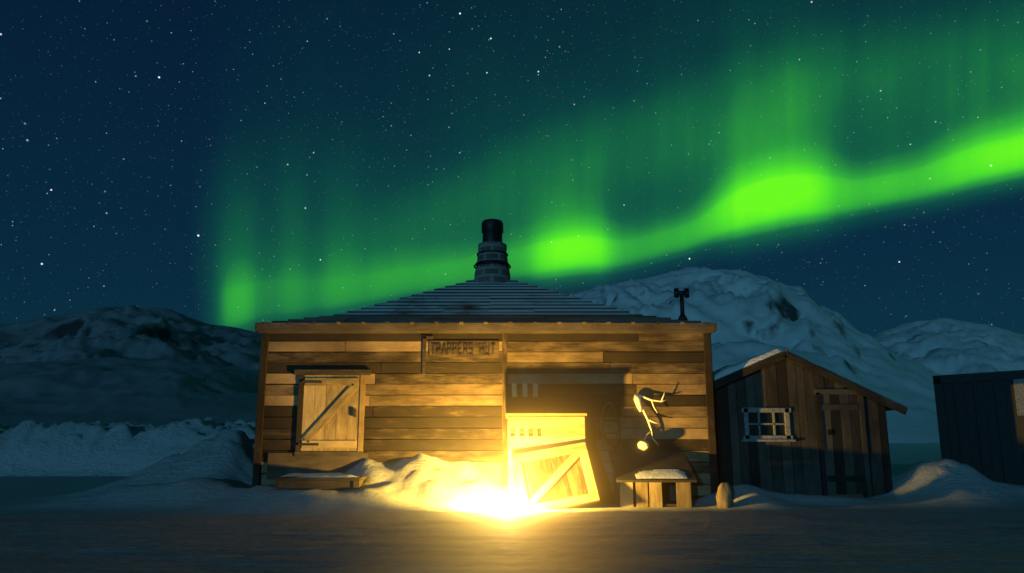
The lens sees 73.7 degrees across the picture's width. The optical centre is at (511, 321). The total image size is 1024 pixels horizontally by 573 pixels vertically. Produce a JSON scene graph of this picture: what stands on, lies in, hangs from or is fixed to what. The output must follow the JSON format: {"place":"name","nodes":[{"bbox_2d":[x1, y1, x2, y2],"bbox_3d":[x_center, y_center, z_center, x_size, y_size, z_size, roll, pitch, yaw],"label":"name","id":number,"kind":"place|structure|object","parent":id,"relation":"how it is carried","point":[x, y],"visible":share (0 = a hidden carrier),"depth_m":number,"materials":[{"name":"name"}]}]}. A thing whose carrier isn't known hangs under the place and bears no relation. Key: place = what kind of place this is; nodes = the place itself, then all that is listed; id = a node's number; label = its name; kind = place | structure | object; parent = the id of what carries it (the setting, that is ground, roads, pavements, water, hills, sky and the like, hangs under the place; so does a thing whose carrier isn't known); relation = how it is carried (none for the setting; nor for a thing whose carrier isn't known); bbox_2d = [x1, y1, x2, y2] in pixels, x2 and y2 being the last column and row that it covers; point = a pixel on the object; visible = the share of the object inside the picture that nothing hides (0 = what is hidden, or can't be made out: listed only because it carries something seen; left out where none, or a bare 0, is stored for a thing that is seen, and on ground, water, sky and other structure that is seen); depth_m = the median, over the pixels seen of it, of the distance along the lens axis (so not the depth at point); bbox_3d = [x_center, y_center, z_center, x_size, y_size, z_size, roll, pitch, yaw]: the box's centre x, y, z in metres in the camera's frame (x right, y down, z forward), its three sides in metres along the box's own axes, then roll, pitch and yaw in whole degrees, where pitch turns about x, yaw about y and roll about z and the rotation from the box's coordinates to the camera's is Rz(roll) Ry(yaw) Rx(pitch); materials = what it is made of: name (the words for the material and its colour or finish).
{"place":"outdoors","nodes":[
{"label":"outdoors","id":0,"kind":"place"},
{"bbox_2d":[0,357,258,426],"bbox_3d":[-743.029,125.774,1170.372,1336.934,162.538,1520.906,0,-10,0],"label":"hill","id":1,"kind":"structure","parent":0,"point":[140,391],"depth_m":766.33,"materials":[{"name":"white snow"}]},
{"bbox_2d":[0,304,260,369],"bbox_3d":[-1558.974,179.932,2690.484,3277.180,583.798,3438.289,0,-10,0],"label":"mountain","id":2,"kind":"structure","parent":0,"point":[134,331],"depth_m":2138.55,"materials":[{"name":"white snow"}]},
{"bbox_2d":[0,416,1023,572],"bbox_3d":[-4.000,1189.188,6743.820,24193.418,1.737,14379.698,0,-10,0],"label":"snow ground","id":3,"kind":"structure","parent":0,"point":[99,496],"depth_m":7.77,"materials":[{"name":"white snow"}]},
{"bbox_2d":[274,476,366,490],"bbox_3d":[-2.666,2.414,9.678,1.170,0.437,0.793,0,-10,0],"label":"bench","id":4,"kind":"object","parent":3,"relation":"on","point":[321,483],"depth_m":9.33,"materials":[{"name":"brown wood"}]},
{"bbox_2d":[280,473,363,476],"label":"step snow","id":5,"kind":"structure","parent":4,"relation":"on","point":[318,475],"depth_m":9.45,"materials":[{"name":"white snow"}]},
{"bbox_2d":[251,280,718,502],"bbox_3d":[-0.400,1.209,13.489,7.070,4.204,6.411,0,-10,0],"label":"cabin","id":6,"kind":"object","parent":3,"relation":"on","point":[342,392],"visible":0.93,"depth_m":10.36,"materials":[{"name":"brown wood"}]},
{"bbox_2d":[422,336,498,373],"bbox_3d":[-0.783,0.505,10.419,1.173,0.582,0.033,0,-10,0],"label":"sign board","id":7,"kind":"object","parent":6,"relation":"attached to","point":[463,348],"visible":1,"depth_m":10.42,"materials":[{"name":"brown wood"}]},
{"bbox_2d":[474,219,510,282],"bbox_3d":[-0.404,-1.285,13.935,0.774,1.574,0.761,0,-10,0],"label":"chimney","id":8,"kind":"object","parent":6,"relation":"on","point":[492,265],"visible":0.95,"depth_m":13.69,"materials":[{"name":"stone"}]},
{"bbox_2d":[600,402,618,446],"bbox_3d":[1.450,1.522,10.140,0.278,0.675,0.126,0,-10,0],"label":"snowshoe","id":9,"kind":"object","parent":6,"relation":"attached to","point":[602,432],"visible":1,"depth_m":10.12,"materials":[{"name":"brown wood"}]},
{"bbox_2d":[634,392,667,445],"bbox_3d":[2.077,1.442,10.175,0.506,0.805,0.122,0,-10,0],"label":"antler","id":10,"kind":"object","parent":6,"relation":"attached to","point":[637,400],"visible":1,"depth_m":10.17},
{"bbox_2d":[674,288,688,320],"bbox_3d":[2.820,-0.286,11.322,0.222,0.537,0.179,-7,-12,35],"label":"stove pipe","id":11,"kind":"object","parent":6,"relation":"on","point":[683,295],"visible":0.91,"depth_m":11.31,"materials":[{"name":"metal"}]},
{"bbox_2d":[504,486,513,511],"bbox_3d":[-0.042,2.262,8.720,0.116,0.313,0.116,-10,-14,44],"label":"lantern","id":12,"kind":"object","parent":3,"relation":"on","point":[508,501],"visible":1,"depth_m":8.68,"materials":[{"name":"metal"}]},
{"bbox_2d":[506,413,586,506],"bbox_3d":[0.489,2.001,9.908,1.154,1.304,0.601,0,-10,0],"label":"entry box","id":13,"kind":"object","parent":3,"relation":"on","point":[529,432],"visible":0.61,"depth_m":9.70,"materials":[{"name":"brown wood"}]},
{"bbox_2d":[512,442,599,509],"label":"crate","id":14,"kind":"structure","parent":3,"relation":"on","point":[539,496],"depth_m":9.38,"materials":[{"name":"brown wood"}]},
{"bbox_2d":[608,449,696,507],"bbox_3d":[1.995,2.239,9.785,1.106,0.798,0.769,0,-10,0],"label":"kennel","id":15,"kind":"object","parent":3,"relation":"on","point":[630,490],"visible":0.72,"depth_m":9.67,"materials":[{"name":"brown wood"}]},
{"bbox_2d":[637,441,648,450],"bbox_3d":[1.909,1.805,9.938,0.180,0.147,0.158,0,-10,0],"label":"skull","id":16,"kind":"object","parent":15,"relation":"on","point":[643,445],"visible":1,"depth_m":9.88},
{"bbox_2d":[716,482,733,507],"bbox_3d":[2.921,2.420,9.374,0.226,0.433,0.205,0,-10,0],"label":"standing rock","id":17,"kind":"object","parent":3,"relation":"on","point":[724,497],"visible":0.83,"depth_m":9.31,"materials":[{"name":"beige stone"}]},
{"bbox_2d":[713,350,907,497],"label":"shed","id":18,"kind":"structure","parent":3,"relation":"on","point":[786,422],"depth_m":10.58,"materials":[{"name":"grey wood"}]},
{"bbox_2d":[713,348,782,380],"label":"roof snow","id":19,"kind":"structure","parent":18,"relation":"on","point":[723,371],"depth_m":10.68,"materials":[{"name":"white snow"}]},
{"bbox_2d":[783,350,905,406],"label":"shed roof","id":20,"kind":"structure","parent":18,"relation":"on","point":[884,395],"depth_m":10.60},
{"bbox_2d":[933,370,1023,484],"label":"container","id":21,"kind":"object","parent":3,"relation":"on","point":[980,418],"visible":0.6,"depth_m":11.67,"materials":[{"name":"metal"}]},
{"bbox_2d":[0,0,1023,336],"label":"sky","id":22,"kind":"structure","parent":0,"point":[242,164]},
{"bbox_2d":[635,469,686,478],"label":"snow","id":23,"kind":"structure","parent":0,"point":[665,474],"depth_m":9.52,"materials":[{"name":"white snow"}]},
{"bbox_2d":[569,266,940,442],"bbox_3d":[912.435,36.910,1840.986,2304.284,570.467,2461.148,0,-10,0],"label":"mountain","id":24,"kind":"structure","parent":0,"point":[750,314],"depth_m":1269.39,"materials":[{"name":"white snow"}]},
{"bbox_2d":[874,318,1023,374],"bbox_3d":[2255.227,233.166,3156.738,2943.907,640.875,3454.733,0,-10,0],"label":"mountain","id":25,"kind":"structure","parent":0,"point":[945,346],"depth_m":2655.84,"materials":[{"name":"white snow"}]}
]}

